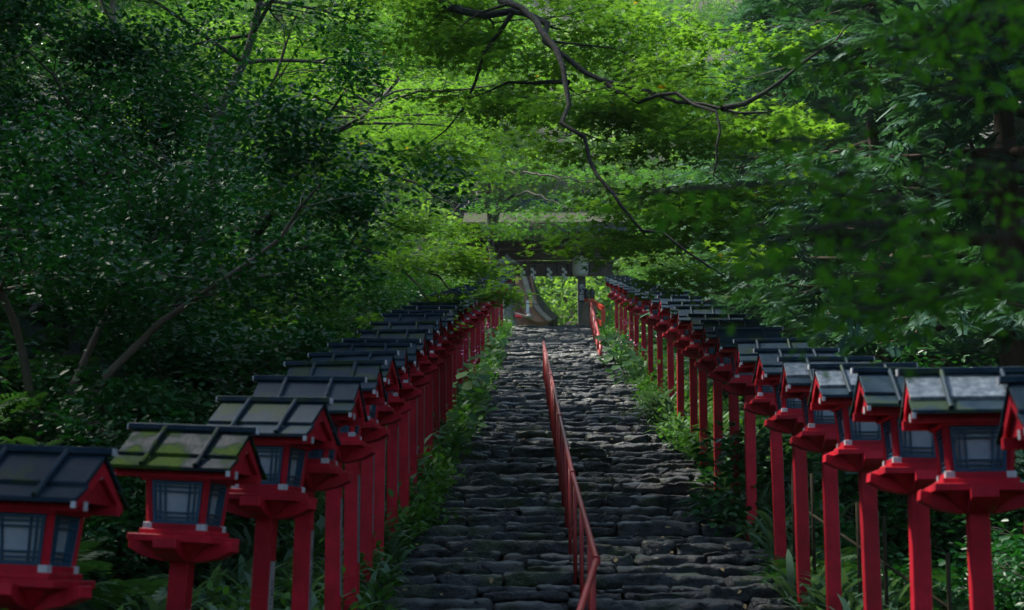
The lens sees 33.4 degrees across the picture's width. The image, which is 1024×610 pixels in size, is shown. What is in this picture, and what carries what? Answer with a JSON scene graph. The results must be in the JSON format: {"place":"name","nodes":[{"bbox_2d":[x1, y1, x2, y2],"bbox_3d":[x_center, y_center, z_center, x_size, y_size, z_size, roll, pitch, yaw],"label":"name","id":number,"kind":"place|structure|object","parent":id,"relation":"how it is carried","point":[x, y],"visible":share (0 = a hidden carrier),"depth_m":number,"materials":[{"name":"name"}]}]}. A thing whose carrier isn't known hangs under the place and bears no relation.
{"place":"outdoors","nodes":[
{"label":"outdoors","id":0,"kind":"place"},
{"bbox_2d":[0,0,994,609],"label":"ground","id":1,"kind":"structure","parent":0,"point":[34,328],"depth_m":49.32,"materials":[{"name":"soil"}]},
{"bbox_2d":[0,444,129,609],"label":"lantern post","id":2,"kind":"object","parent":1,"relation":"on","point":[52,498],"visible":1,"depth_m":6.87,"materials":[{"name":"paint"}]},
{"bbox_2d":[0,512,46,564],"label":"window","id":3,"kind":"structure","parent":2,"relation":"in","point":[21,534],"depth_m":6.86,"materials":[{"name":"paper"}]},
{"bbox_2d":[49,515,80,566],"bbox_3d":[-1.837,0.964,6.973,0.035,0.207,0.257,1,-9,10],"label":"window","id":4,"kind":"structure","parent":2,"relation":"in","point":[65,532],"depth_m":7.00,"materials":[{"name":"paper"}]},
{"bbox_2d":[0,0,148,153],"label":"camellia tree","id":5,"kind":"object","parent":1,"relation":"on","point":[3,13],"visible":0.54,"depth_m":19.99,"materials":[{"name":"green plant"}]},
{"bbox_2d":[0,0,175,183],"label":"evergreen tree","id":6,"kind":"object","parent":1,"relation":"on","point":[113,5],"visible":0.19,"depth_m":44.31,"materials":[{"name":"green plant"}]},
{"bbox_2d":[0,172,196,330],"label":"camellia tree","id":7,"kind":"object","parent":1,"relation":"on","point":[46,197],"visible":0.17,"depth_m":18.72,"materials":[{"name":"green plant"}]},
{"bbox_2d":[22,0,239,97],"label":"maple tree","id":8,"kind":"object","parent":1,"relation":"on","point":[144,33],"visible":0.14,"depth_m":72.17,"materials":[{"name":"green plant"}]},
{"bbox_2d":[3,0,293,138],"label":"maple tree","id":9,"kind":"object","parent":1,"relation":"on","point":[166,17],"visible":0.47,"depth_m":35.92,"materials":[{"name":"green plant"}]},
{"bbox_2d":[81,476,238,580],"bbox_3d":[-3.319,1.556,12.339,2.998,1.266,2.217,3,-10,-19],"label":"leafy shrub","id":10,"kind":"object","parent":1,"relation":"on","point":[102,529],"visible":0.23,"depth_m":12.13,"materials":[{"name":"green plant"}]},
{"bbox_2d":[41,357,297,424],"bbox_3d":[-3.620,1.151,17.035,3.182,1.344,2.354,8,-12,-38],"label":"leafy shrub","id":11,"kind":"object","parent":1,"relation":"on","point":[251,388],"visible":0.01,"depth_m":17.16,"materials":[{"name":"green plant"}]},
{"bbox_2d":[36,386,321,536],"bbox_3d":[-2.598,1.435,13.669,2.284,1.304,3.089,0,-10,2],"label":"leafy shrub","id":12,"kind":"object","parent":1,"relation":"on","point":[90,439],"visible":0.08,"depth_m":12.68,"materials":[{"name":"green plant"}]},
{"bbox_2d":[93,0,265,68],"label":"maple tree","id":13,"kind":"object","parent":1,"relation":"on","point":[240,12],"visible":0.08,"depth_m":83.27,"materials":[{"name":"green plant"}]},
{"bbox_2d":[110,422,266,609],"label":"lantern post","id":14,"kind":"object","parent":1,"relation":"on","point":[190,474],"visible":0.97,"depth_m":8.23,"materials":[{"name":"paint"}]},
{"bbox_2d":[152,480,202,524],"bbox_3d":[-1.616,0.952,8.225,0.257,0.207,0.035,1,-9,10],"label":"window","id":15,"kind":"structure","parent":14,"relation":"in","point":[174,502],"depth_m":8.23,"materials":[{"name":"paper"}]},
{"bbox_2d":[206,482,226,526],"bbox_3d":[-1.456,0.976,8.334,0.035,0.207,0.257,1,-9,10],"label":"window","id":16,"kind":"structure","parent":14,"relation":"in","point":[217,493],"depth_m":8.37,"materials":[{"name":"paper"}]},
{"bbox_2d":[0,330,385,486],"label":"leafy shrub","id":17,"kind":"object","parent":1,"relation":"on","point":[162,404],"visible":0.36,"depth_m":13.98,"materials":[{"name":"green plant"}]},
{"bbox_2d":[47,248,346,411],"bbox_3d":[-2.993,0.496,18.389,3.205,1.829,4.333,-4,-10,20],"label":"leafy shrub","id":18,"kind":"object","parent":1,"relation":"on","point":[250,350],"visible":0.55,"depth_m":17.60,"materials":[{"name":"green plant"}]},
{"bbox_2d":[0,0,405,310],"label":"camellia tree","id":19,"kind":"object","parent":1,"relation":"on","point":[170,111],"visible":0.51,"depth_m":21.50,"materials":[{"name":"green plant"}]},
{"bbox_2d":[110,308,337,372],"bbox_3d":[-3.624,0.619,20.995,3.983,1.682,2.946,-6,-11,31],"label":"leafy shrub","id":20,"kind":"object","parent":1,"relation":"on","point":[277,321],"visible":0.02,"depth_m":20.67,"materials":[{"name":"green plant"}]},
{"bbox_2d":[0,137,451,609],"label":"fern undergrowth","id":21,"kind":"object","parent":1,"relation":"on","point":[150,586],"visible":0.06,"depth_m":13.73,"materials":[{"name":"green plant"}]},
{"bbox_2d":[0,49,487,444],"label":"camellia tree","id":22,"kind":"object","parent":1,"relation":"on","point":[93,269],"visible":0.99,"depth_m":14.24,"materials":[{"name":"green plant"}]},
{"bbox_2d":[172,269,329,332],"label":"leafy shrub","id":23,"kind":"object","parent":1,"relation":"on","point":[253,291],"visible":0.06,"depth_m":26.15,"materials":[{"name":"green plant"}]},
{"bbox_2d":[184,286,339,350],"bbox_3d":[-3.720,0.507,22.999,2.849,1.781,3.077,2,-10,-14],"label":"leafy shrub","id":24,"kind":"object","parent":1,"relation":"on","point":[269,315],"visible":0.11,"depth_m":23.00,"materials":[{"name":"green plant"}]},
{"bbox_2d":[0,0,540,274],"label":"maple tree","id":25,"kind":"object","parent":1,"relation":"on","point":[301,26],"visible":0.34,"depth_m":30.24,"materials":[{"name":"green plant"}]},
{"bbox_2d":[207,396,340,609],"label":"lantern post","id":26,"kind":"object","parent":1,"relation":"on","point":[291,434],"visible":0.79,"depth_m":9.23,"materials":[{"name":"paint"}]},
{"bbox_2d":[256,446,282,484],"bbox_3d":[-1.359,0.863,9.227,0.257,0.207,0.035,0,-9,13],"label":"window","id":27,"kind":"structure","parent":26,"relation":"in","point":[270,456],"depth_m":9.21,"materials":[{"name":"glass"}]},
{"bbox_2d":[286,447,305,486],"bbox_3d":[-1.195,0.888,9.328,0.035,0.207,0.257,0,-9,13],"label":"window","id":28,"kind":"structure","parent":26,"relation":"in","point":[296,456],"depth_m":9.36,"materials":[{"name":"glass"}]},
{"bbox_2d":[252,375,367,609],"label":"lantern post","id":29,"kind":"object","parent":1,"relation":"on","point":[324,472],"visible":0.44,"depth_m":9.82,"materials":[{"name":"paint"}]},
{"bbox_2d":[242,293,401,337],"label":"leafy shrub","id":30,"kind":"object","parent":1,"relation":"on","point":[369,316],"visible":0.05,"depth_m":28.72,"materials":[{"name":"green plant"}]},
{"bbox_2d":[236,264,416,334],"bbox_3d":[-3.280,0.141,30.645,3.526,2.041,3.265,-1,-10,5],"label":"leafy shrub","id":31,"kind":"object","parent":1,"relation":"on","point":[405,302],"visible":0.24,"depth_m":30.32,"materials":[{"name":"green plant"}]},
{"bbox_2d":[284,359,386,609],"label":"lantern post","id":32,"kind":"object","parent":1,"relation":"on","point":[353,447],"visible":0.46,"depth_m":10.96,"materials":[{"name":"paint"}]},
{"bbox_2d":[75,0,605,240],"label":"maple tree","id":33,"kind":"object","parent":1,"relation":"on","point":[363,119],"visible":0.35,"depth_m":39.02,"materials":[{"name":"green plant"}]},
{"bbox_2d":[308,350,401,609],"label":"lantern post","id":34,"kind":"object","parent":1,"relation":"on","point":[372,430],"visible":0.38,"depth_m":12.19,"materials":[{"name":"paint"}]},
{"bbox_2d":[327,343,411,587],"bbox_3d":[-1.142,1.453,13.466,0.674,2.337,0.600,0,-10,1],"label":"lantern post","id":35,"kind":"object","parent":1,"relation":"on","point":[387,415],"visible":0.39,"depth_m":13.44,"materials":[{"name":"paint"}]},
{"bbox_2d":[305,258,439,317],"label":"leafy shrub","id":36,"kind":"object","parent":1,"relation":"on","point":[418,294],"visible":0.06,"depth_m":34.43,"materials":[{"name":"green plant"}]},
{"bbox_2d":[209,129,538,337],"bbox_3d":[-2.053,-0.731,24.104,3.431,3.234,6.454,8,-12,-39],"label":"maple tree","id":37,"kind":"object","parent":1,"relation":"on","point":[462,258],"visible":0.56,"depth_m":23.22,"materials":[{"name":"green plant"}]},
{"bbox_2d":[342,338,420,560],"bbox_3d":[-1.126,1.439,14.468,0.674,2.337,0.600,1,-10,-2],"label":"lantern post","id":38,"kind":"object","parent":1,"relation":"on","point":[397,403],"visible":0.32,"depth_m":14.44,"materials":[{"name":"paint"}]},
{"bbox_2d":[228,31,542,232],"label":"maple tree","id":39,"kind":"object","parent":1,"relation":"on","point":[402,192],"visible":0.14,"depth_m":51.20,"materials":[{"name":"green plant"}]},
{"bbox_2d":[357,329,429,538],"bbox_3d":[-1.094,1.381,15.653,0.674,2.337,0.600,-1,-9,4],"label":"lantern post","id":40,"kind":"object","parent":1,"relation":"on","point":[408,390],"visible":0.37,"depth_m":15.63,"materials":[{"name":"paint"}]},
{"bbox_2d":[333,257,455,312],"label":"leafy shrub","id":41,"kind":"object","parent":1,"relation":"on","point":[427,286],"visible":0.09,"depth_m":38.90,"materials":[{"name":"green plant"}]},
{"bbox_2d":[370,321,436,529],"bbox_3d":[-1.066,1.314,16.843,0.674,2.337,0.600,-1,-10,1],"label":"lantern post","id":42,"kind":"object","parent":1,"relation":"on","point":[419,379],"visible":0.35,"depth_m":16.81,"materials":[{"name":"paint"}]},
{"bbox_2d":[382,312,444,493],"bbox_3d":[-1.053,1.240,18.086,0.674,2.337,0.600,-1,-10,3],"label":"lantern post","id":43,"kind":"object","parent":1,"relation":"on","point":[427,367],"visible":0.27,"depth_m":18.07,"materials":[{"name":"paint"}]},
{"bbox_2d":[391,310,449,475],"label":"lantern post","id":44,"kind":"object","parent":1,"relation":"on","point":[434,359],"visible":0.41,"depth_m":19.19,"materials":[{"name":"paint"}]},
{"bbox_2d":[374,256,466,292],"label":"leafy shrub","id":45,"kind":"object","parent":1,"relation":"on","point":[406,278],"visible":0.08,"depth_m":41.88,"materials":[{"name":"green plant"}]},
{"bbox_2d":[401,305,455,459],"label":"lantern post","id":46,"kind":"object","parent":1,"relation":"on","point":[441,352],"visible":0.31,"depth_m":20.50,"materials":[{"name":"paint"}]},
{"bbox_2d":[409,301,460,444],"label":"lantern post","id":47,"kind":"object","parent":1,"relation":"on","point":[448,345],"visible":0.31,"depth_m":21.85,"materials":[{"name":"paint"}]},
{"bbox_2d":[417,298,464,429],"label":"lantern post","id":48,"kind":"object","parent":1,"relation":"on","point":[454,339],"visible":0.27,"depth_m":23.25,"materials":[{"name":"paint"}]},
{"bbox_2d":[429,294,470,418],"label":"lantern post","id":49,"kind":"object","parent":1,"relation":"on","point":[460,333],"visible":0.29,"depth_m":24.85,"materials":[{"name":"paint"}]},
{"bbox_2d":[424,412,477,464],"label":"begonia plant","id":50,"kind":"object","parent":1,"relation":"on","point":[454,416],"visible":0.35,"depth_m":21.40,"materials":[{"name":"green plant"}]},
{"bbox_2d":[5,0,899,326],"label":"hillside undergrowth","id":51,"kind":"object","parent":1,"relation":"on","point":[557,286],"visible":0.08,"depth_m":78.30,"materials":[{"name":"green plant"}]},
{"bbox_2d":[424,372,487,428],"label":"begonia plant","id":52,"kind":"object","parent":1,"relation":"on","point":[466,386],"visible":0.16,"depth_m":25.55,"materials":[{"name":"green plant"}]},
{"bbox_2d":[443,290,479,389],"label":"lantern post","id":53,"kind":"object","parent":1,"relation":"on","point":[459,354],"visible":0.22,"depth_m":28.40,"materials":[{"name":"paint"}]},
{"bbox_2d":[456,345,498,411],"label":"begonia plant","id":54,"kind":"object","parent":1,"relation":"on","point":[482,377],"visible":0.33,"depth_m":27.53,"materials":[{"name":"green plant"}]},
{"bbox_2d":[199,310,762,609],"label":"leafy ground cover","id":55,"kind":"object","parent":1,"relation":"on","point":[423,507],"visible":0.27,"depth_m":19.49,"materials":[{"name":"green plant"}]},
{"bbox_2d":[0,24,1007,528],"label":"bank undergrowth","id":56,"kind":"object","parent":1,"relation":"on","point":[982,344],"visible":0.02,"depth_m":36.94,"materials":[{"name":"green plant"}]},
{"bbox_2d":[82,348,938,609],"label":"grass undergrowth","id":57,"kind":"object","parent":1,"relation":"on","point":[227,569],"depth_m":13.52,"materials":[{"name":"green plant"}]},
{"bbox_2d":[0,0,1021,312],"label":"overhanging maple tree","id":58,"kind":"object","parent":1,"relation":"on","point":[630,106],"visible":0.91,"depth_m":18.13,"materials":[{"name":"green plant"}]},
{"bbox_2d":[478,257,557,326],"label":"shrine hall","id":59,"kind":"structure","parent":1,"relation":"on","point":[540,314],"depth_m":66.92,"materials":[{"name":"grey wood"}]},
{"bbox_2d":[371,105,704,320],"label":"maple tree","id":60,"kind":"object","parent":1,"relation":"on","point":[497,208],"visible":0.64,"depth_m":53.56,"materials":[{"name":"green plant"}]},
{"bbox_2d":[205,0,964,201],"bbox_3d":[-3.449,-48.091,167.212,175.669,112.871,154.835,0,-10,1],"label":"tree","id":61,"kind":"object","parent":1,"relation":"on","point":[550,185],"visible":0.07,"depth_m":90.24,"materials":[{"name":"green plant"}]},
{"bbox_2d":[375,324,798,609],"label":"stone stairway","id":62,"kind":"object","parent":1,"relation":"on","point":[622,471],"visible":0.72,"depth_m":17.26,"materials":[{"name":"grey stone"}]},
{"bbox_2d":[459,198,628,323],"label":"roofed gate","id":63,"kind":"structure","parent":62,"relation":"on","point":[503,248],"depth_m":58.56,"materials":[{"name":"black wood"}]},
{"bbox_2d":[543,341,600,609],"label":"handrail","id":64,"kind":"object","parent":62,"relation":"on","point":[566,472],"visible":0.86,"depth_m":15.43,"materials":[{"name":"metal"}]},
{"bbox_2d":[625,386,685,425],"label":"grass clump","id":65,"kind":"object","parent":62,"relation":"on","point":[651,407],"visible":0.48,"depth_m":25.96,"materials":[{"name":"green plant"}]},
{"bbox_2d":[320,325,862,609],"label":"edge ferns","id":66,"kind":"object","parent":1,"relation":"on","point":[781,561],"visible":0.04,"depth_m":15.60,"materials":[{"name":"green plant"}]},
{"bbox_2d":[594,317,633,364],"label":"begonia plant","id":67,"kind":"object","parent":1,"relation":"on","point":[610,337],"visible":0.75,"depth_m":38.21,"materials":[{"name":"green plant"}]},
{"bbox_2d":[601,335,656,383],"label":"begonia plant","id":68,"kind":"object","parent":1,"relation":"on","point":[642,365],"visible":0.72,"depth_m":33.08,"materials":[{"name":"green plant"}]},
{"bbox_2d":[622,281,648,355],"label":"lantern post","id":69,"kind":"object","parent":1,"relation":"on","point":[630,307],"visible":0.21,"depth_m":37.73,"materials":[{"name":"paint"}]},
{"bbox_2d":[577,0,706,166],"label":"broadleaf tree","id":70,"kind":"object","parent":1,"relation":"on","point":[666,9],"visible":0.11,"depth_m":103.87,"materials":[{"name":"green plant"}]},
{"bbox_2d":[633,286,660,383],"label":"lantern post","id":71,"kind":"object","parent":1,"relation":"on","point":[650,345],"visible":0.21,"depth_m":32.50,"materials":[{"name":"paint"}]},
{"bbox_2d":[640,288,676,394],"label":"lantern post","id":72,"kind":"object","parent":1,"relation":"on","point":[652,319],"visible":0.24,"depth_m":29.81,"materials":[{"name":"paint"}]},
{"bbox_2d":[648,291,689,398],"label":"lantern post","id":73,"kind":"object","parent":1,"relation":"on","point":[662,326],"visible":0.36,"depth_m":27.24,"materials":[{"name":"paint"}]},
{"bbox_2d":[612,161,735,307],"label":"maple tree","id":74,"kind":"object","parent":1,"relation":"on","point":[656,180],"visible":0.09,"depth_m":63.28,"materials":[{"name":"green plant"}]},
{"bbox_2d":[657,295,701,427],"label":"lantern post","id":75,"kind":"object","parent":1,"relation":"on","point":[672,333],"visible":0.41,"depth_m":24.95,"materials":[{"name":"paint"}]},
{"bbox_2d":[667,301,714,439],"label":"lantern post","id":76,"kind":"object","parent":1,"relation":"on","point":[682,342],"visible":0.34,"depth_m":22.91,"materials":[{"name":"paint"}]},
{"bbox_2d":[675,306,727,465],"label":"lantern post","id":77,"kind":"object","parent":1,"relation":"on","point":[693,349],"visible":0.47,"depth_m":21.43,"materials":[{"name":"paint"}]},
{"bbox_2d":[687,314,745,491],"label":"lantern post","id":78,"kind":"object","parent":1,"relation":"on","point":[707,362],"visible":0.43,"depth_m":19.49,"materials":[{"name":"paint"}]},
{"bbox_2d":[675,0,778,88],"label":"broadleaf tree","id":79,"kind":"object","parent":1,"relation":"on","point":[707,16],"visible":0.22,"depth_m":102.60,"materials":[{"name":"green plant"}]},
{"bbox_2d":[700,319,762,503],"bbox_3d":[2.347,1.312,18.016,0.674,2.337,0.600,0,-9,-1],"label":"lantern post","id":80,"kind":"object","parent":1,"relation":"on","point":[721,372],"visible":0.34,"depth_m":18.02,"materials":[{"name":"paint"}]},
{"bbox_2d":[713,327,782,539],"bbox_3d":[2.292,1.367,16.414,0.674,2.337,0.600,0,-10,1],"label":"lantern post","id":81,"kind":"object","parent":1,"relation":"on","point":[739,384],"visible":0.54,"depth_m":16.40,"materials":[{"name":"paint"}]},
{"bbox_2d":[679,61,846,358],"bbox_3d":[5.944,-1.777,38.600,4.985,7.362,5.455,-2,-10,9],"label":"cedar tree","id":82,"kind":"object","parent":1,"relation":"on","point":[710,290],"visible":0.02,"depth_m":38.46,"materials":[{"name":"green plant"}]},
{"bbox_2d":[733,337,808,569],"bbox_3d":[2.277,1.443,14.636,0.674,2.337,0.600,-1,-9,3],"label":"lantern post","id":83,"kind":"object","parent":1,"relation":"on","point":[762,403],"visible":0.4,"depth_m":14.61,"materials":[{"name":"paint"}]},
{"bbox_2d":[634,0,923,404],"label":"cedar tree","id":84,"kind":"object","parent":1,"relation":"on","point":[744,15],"visible":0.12,"depth_m":30.40,"materials":[{"name":"green plant"}]},
{"bbox_2d":[682,405,906,536],"bbox_3d":[3.526,1.906,18.615,5.112,2.158,3.781,5,-11,-27],"label":"leafy shrub","id":85,"kind":"object","parent":1,"relation":"on","point":[762,463],"visible":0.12,"depth_m":17.40,"materials":[{"name":"green plant"}]},
{"bbox_2d":[752,348,838,609],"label":"lantern post","id":86,"kind":"object","parent":1,"relation":"on","point":[787,418],"visible":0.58,"depth_m":13.21,"materials":[{"name":"paint"}]},
{"bbox_2d":[661,61,939,262],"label":"maple tree","id":87,"kind":"object","parent":1,"relation":"on","point":[687,166],"visible":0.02,"depth_m":44.69,"materials":[{"name":"green plant"}]},
{"bbox_2d":[590,0,1023,387],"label":"foreground maple tree","id":88,"kind":"object","parent":1,"relation":"on","point":[934,300],"visible":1,"depth_m":3.67,"materials":[{"name":"green plant"}]},
{"bbox_2d":[629,331,1011,609],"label":"shaded undergrowth","id":89,"kind":"object","parent":1,"relation":"on","point":[939,576],"visible":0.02,"depth_m":13.96,"materials":[{"name":"green plant"}]},
{"bbox_2d":[777,356,874,609],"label":"lantern post","id":90,"kind":"object","parent":1,"relation":"on","point":[817,434],"visible":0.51,"depth_m":11.75,"materials":[{"name":"paint"}]},
{"bbox_2d":[675,0,1023,519],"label":"cedar tree","id":91,"kind":"object","parent":1,"relation":"on","point":[1011,347],"visible":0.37,"depth_m":17.62,"materials":[{"name":"green plant"}]},
{"bbox_2d":[807,362,917,609],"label":"lantern post","id":92,"kind":"object","parent":1,"relation":"on","point":[859,449],"visible":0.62,"depth_m":10.37,"materials":[{"name":"paint"}]},
{"bbox_2d":[848,407,881,440],"bbox_3d":[2.173,0.719,10.373,0.257,0.207,0.035,-1,-9,1],"label":"window","id":93,"kind":"structure","parent":92,"relation":"in","point":[859,430],"depth_m":10.38,"materials":[{"name":"paper"}]},
{"bbox_2d":[703,0,1023,451],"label":"cedar tree","id":94,"kind":"object","parent":1,"relation":"on","point":[797,312],"visible":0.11,"depth_m":22.95,"materials":[{"name":"green plant"}]},
{"bbox_2d":[791,462,951,609],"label":"bamboo fence","id":95,"kind":"object","parent":1,"relation":"on","point":[948,605],"visible":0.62,"depth_m":12.30,"materials":[{"name":"brown wood"}]},
{"bbox_2d":[849,367,937,609],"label":"lantern post","id":96,"kind":"object","parent":1,"relation":"on","point":[909,468],"visible":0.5,"depth_m":8.88,"materials":[{"name":"paint"}]},
{"bbox_2d":[897,418,935,457],"bbox_3d":[2.131,0.694,8.876,0.257,0.207,0.035,0,-10,2],"label":"window","id":97,"kind":"structure","parent":96,"relation":"in","point":[913,444],"depth_m":8.88,"materials":[{"name":"paper"}]},
{"bbox_2d":[770,436,1023,566],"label":"leafy shrub","id":98,"kind":"object","parent":1,"relation":"on","point":[850,519],"visible":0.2,"depth_m":15.60,"materials":[{"name":"green plant"}]},
{"bbox_2d":[794,2,1023,362],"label":"cedar tree","id":99,"kind":"object","parent":1,"relation":"on","point":[988,223],"visible":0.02,"depth_m":32.20,"materials":[{"name":"green plant"}]},
{"bbox_2d":[841,511,1023,609],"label":"leafy shrub","id":100,"kind":"object","parent":1,"relation":"on","point":[1009,585],"visible":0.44,"depth_m":12.51,"materials":[{"name":"green plant"}]},
{"bbox_2d":[841,498,1023,573],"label":"leafy shrub","id":101,"kind":"object","parent":1,"relation":"on","point":[894,533],"visible":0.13,"depth_m":15.08,"materials":[{"name":"green plant"}]},
{"bbox_2d":[890,328,998,367],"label":"leafy shrub","id":102,"kind":"object","parent":1,"relation":"on","point":[939,361],"visible":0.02,"depth_m":19.97,"materials":[{"name":"green plant"}]},
{"bbox_2d":[896,366,1023,609],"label":"lantern post","id":103,"kind":"object","parent":1,"relation":"on","point":[956,412],"visible":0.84,"depth_m":7.67,"materials":[{"name":"paint"}]},
{"bbox_2d":[949,426,1006,471],"bbox_3d":[2.097,0.646,7.662,0.257,0.207,0.035,-1,-10,7],"label":"window","id":104,"kind":"structure","parent":103,"relation":"in","point":[974,448],"depth_m":7.67,"materials":[{"name":"paper"}]},
{"bbox_2d":[923,3,1023,366],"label":"cedar tree","id":105,"kind":"object","parent":1,"relation":"on","point":[973,358],"visible":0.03,"depth_m":21.24,"materials":[{"name":"green plant"}]},
{"bbox_2d":[996,375,1023,449],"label":"lantern post","id":106,"kind":"object","parent":1,"relation":"on","point":[1010,434],"visible":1,"depth_m":6.70,"materials":[{"name":"paint"}]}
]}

